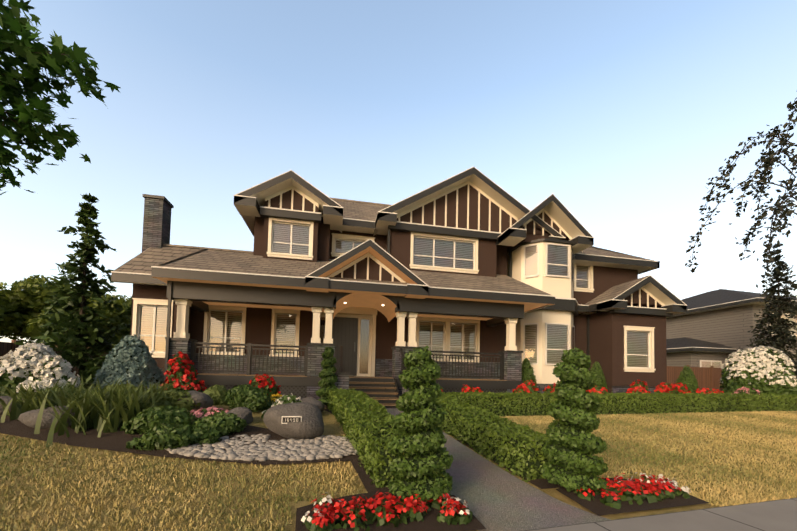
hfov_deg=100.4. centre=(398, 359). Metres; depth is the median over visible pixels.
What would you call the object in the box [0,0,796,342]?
sky
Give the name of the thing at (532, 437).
hedge path
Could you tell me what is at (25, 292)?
tree
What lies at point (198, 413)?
pink flowers
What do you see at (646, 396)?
hedge
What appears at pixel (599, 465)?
topiary spiral
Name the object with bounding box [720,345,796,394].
flowering shrub
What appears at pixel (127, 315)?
tree
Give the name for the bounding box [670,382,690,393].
flowers
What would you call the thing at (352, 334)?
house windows
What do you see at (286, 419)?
number sign
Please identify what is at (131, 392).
ornamental grass
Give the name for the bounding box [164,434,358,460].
river rock patch
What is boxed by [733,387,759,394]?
flowers
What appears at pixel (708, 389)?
flowers
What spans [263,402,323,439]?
numbered boulder
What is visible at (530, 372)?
conical shrub
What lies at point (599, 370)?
conical shrub
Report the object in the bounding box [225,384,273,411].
shrub
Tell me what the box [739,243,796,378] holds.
conifer tree
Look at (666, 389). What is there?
flowers
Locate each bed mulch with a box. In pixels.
[0,405,354,464]
[324,409,389,492]
[457,439,561,488]
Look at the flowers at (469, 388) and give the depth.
10.35 m
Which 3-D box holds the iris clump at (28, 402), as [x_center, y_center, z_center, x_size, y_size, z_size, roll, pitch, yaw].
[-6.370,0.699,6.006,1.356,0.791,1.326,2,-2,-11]
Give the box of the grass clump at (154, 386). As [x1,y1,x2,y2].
[142,381,177,393]
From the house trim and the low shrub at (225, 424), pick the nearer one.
the low shrub at (225, 424)
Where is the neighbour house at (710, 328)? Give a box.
[666,289,796,367]
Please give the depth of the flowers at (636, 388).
12.72 m
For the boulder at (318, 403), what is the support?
on the bed mulch at (116, 441)
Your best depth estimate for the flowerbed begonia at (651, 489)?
3.91 m
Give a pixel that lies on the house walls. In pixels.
(606, 329)
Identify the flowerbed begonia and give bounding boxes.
[301,491,472,530]
[567,472,690,508]
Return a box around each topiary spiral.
[387,346,453,501]
[541,347,608,490]
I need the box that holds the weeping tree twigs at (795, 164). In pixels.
[692,108,796,287]
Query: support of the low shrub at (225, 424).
on the bed mulch at (116, 441)
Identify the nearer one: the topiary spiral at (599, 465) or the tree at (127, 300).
the topiary spiral at (599, 465)
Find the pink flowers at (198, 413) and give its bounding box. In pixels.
[190,406,228,420]
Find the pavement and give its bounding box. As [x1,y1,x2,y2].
[524,498,796,530]
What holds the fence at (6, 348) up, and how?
on the lawn at (331, 425)
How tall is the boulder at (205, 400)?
0.491 m
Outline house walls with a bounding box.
[130,184,666,393]
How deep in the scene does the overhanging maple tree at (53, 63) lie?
3.71 m
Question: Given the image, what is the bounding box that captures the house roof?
[114,167,686,313]
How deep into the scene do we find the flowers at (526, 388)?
10.71 m
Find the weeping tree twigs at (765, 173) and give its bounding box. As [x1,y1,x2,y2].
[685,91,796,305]
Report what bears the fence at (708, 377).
on the lawn at (331, 425)
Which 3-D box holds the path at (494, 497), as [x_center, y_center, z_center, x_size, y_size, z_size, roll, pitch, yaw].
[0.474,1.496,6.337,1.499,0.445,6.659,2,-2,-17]
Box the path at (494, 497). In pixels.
[385,408,609,530]
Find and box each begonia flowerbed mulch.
[295,491,485,530]
[556,478,708,515]
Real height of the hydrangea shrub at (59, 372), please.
1.076 m
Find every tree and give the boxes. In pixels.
[0,0,119,194]
[0,275,105,342]
[0,288,24,338]
[26,292,130,350]
[104,294,131,306]
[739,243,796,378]
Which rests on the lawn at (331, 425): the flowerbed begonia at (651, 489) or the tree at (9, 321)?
the tree at (9, 321)
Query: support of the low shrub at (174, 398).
on the bed mulch at (116, 441)
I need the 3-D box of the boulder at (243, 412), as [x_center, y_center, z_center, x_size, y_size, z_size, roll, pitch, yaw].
[-3.122,1.115,6.446,0.568,0.394,0.518,1,-2,10]
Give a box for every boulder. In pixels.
[0,396,22,413]
[18,406,77,428]
[177,390,213,410]
[222,407,252,424]
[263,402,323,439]
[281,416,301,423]
[301,397,324,411]
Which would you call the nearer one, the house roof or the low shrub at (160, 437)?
the low shrub at (160, 437)
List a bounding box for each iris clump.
[0,378,101,422]
[26,377,177,447]
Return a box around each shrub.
[0,342,56,396]
[16,355,79,393]
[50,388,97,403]
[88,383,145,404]
[120,406,194,434]
[126,423,221,450]
[141,389,200,411]
[160,352,205,392]
[191,411,246,435]
[203,385,229,405]
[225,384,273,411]
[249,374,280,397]
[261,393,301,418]
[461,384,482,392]
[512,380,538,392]
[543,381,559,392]
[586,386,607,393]
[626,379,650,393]
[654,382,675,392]
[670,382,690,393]
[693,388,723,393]
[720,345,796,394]
[721,381,752,393]
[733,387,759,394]
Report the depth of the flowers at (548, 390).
11.97 m
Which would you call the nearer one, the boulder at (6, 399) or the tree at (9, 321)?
the boulder at (6, 399)
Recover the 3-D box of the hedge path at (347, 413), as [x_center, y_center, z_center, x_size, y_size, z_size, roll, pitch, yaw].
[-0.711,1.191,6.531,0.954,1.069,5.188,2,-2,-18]
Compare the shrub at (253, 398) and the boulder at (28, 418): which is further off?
the shrub at (253, 398)
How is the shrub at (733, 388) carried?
on the right bed mulch
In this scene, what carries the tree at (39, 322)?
on the lawn at (331, 425)
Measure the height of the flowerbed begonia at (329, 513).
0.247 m
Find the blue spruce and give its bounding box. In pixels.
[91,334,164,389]
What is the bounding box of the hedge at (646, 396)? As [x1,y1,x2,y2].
[441,390,796,416]
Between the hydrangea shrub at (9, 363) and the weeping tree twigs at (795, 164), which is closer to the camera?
the hydrangea shrub at (9, 363)
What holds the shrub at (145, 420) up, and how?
on the bed mulch at (116, 441)
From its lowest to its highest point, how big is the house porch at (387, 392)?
5.245 m
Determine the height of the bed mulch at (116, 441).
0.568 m
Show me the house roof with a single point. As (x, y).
(242, 261)
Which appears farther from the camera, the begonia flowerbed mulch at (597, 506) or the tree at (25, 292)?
the tree at (25, 292)
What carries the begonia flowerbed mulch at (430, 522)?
on the lawn at (331, 425)
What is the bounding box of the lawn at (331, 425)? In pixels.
[0,405,796,530]
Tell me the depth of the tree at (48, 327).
14.91 m
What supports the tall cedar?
on the lawn at (331, 425)
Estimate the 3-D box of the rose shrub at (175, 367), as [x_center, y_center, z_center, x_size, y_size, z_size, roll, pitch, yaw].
[-5.528,0.475,8.477,1.174,1.371,0.992,-1,-3,42]
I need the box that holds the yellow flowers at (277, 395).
[270,393,281,407]
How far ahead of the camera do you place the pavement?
3.39 m
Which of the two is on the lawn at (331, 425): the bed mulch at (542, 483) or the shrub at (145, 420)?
the bed mulch at (542, 483)
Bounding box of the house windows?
[136,221,651,376]
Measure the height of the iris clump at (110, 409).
1.049 m
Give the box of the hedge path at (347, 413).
[327,388,405,487]
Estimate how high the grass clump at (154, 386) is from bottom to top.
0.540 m
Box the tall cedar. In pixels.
[15,193,125,390]
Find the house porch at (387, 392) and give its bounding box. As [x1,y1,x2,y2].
[164,252,523,408]
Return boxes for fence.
[0,340,105,372]
[667,365,722,390]
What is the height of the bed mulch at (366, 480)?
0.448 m
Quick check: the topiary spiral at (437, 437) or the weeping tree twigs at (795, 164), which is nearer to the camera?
the topiary spiral at (437, 437)
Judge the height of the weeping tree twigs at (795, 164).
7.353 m
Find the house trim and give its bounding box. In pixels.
[111,181,686,387]
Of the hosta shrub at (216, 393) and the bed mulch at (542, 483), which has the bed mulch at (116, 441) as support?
the hosta shrub at (216, 393)
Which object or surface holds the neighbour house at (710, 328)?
on the lawn at (331, 425)
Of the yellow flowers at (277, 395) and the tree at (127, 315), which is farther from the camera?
the tree at (127, 315)
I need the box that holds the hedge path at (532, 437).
[435,396,550,481]

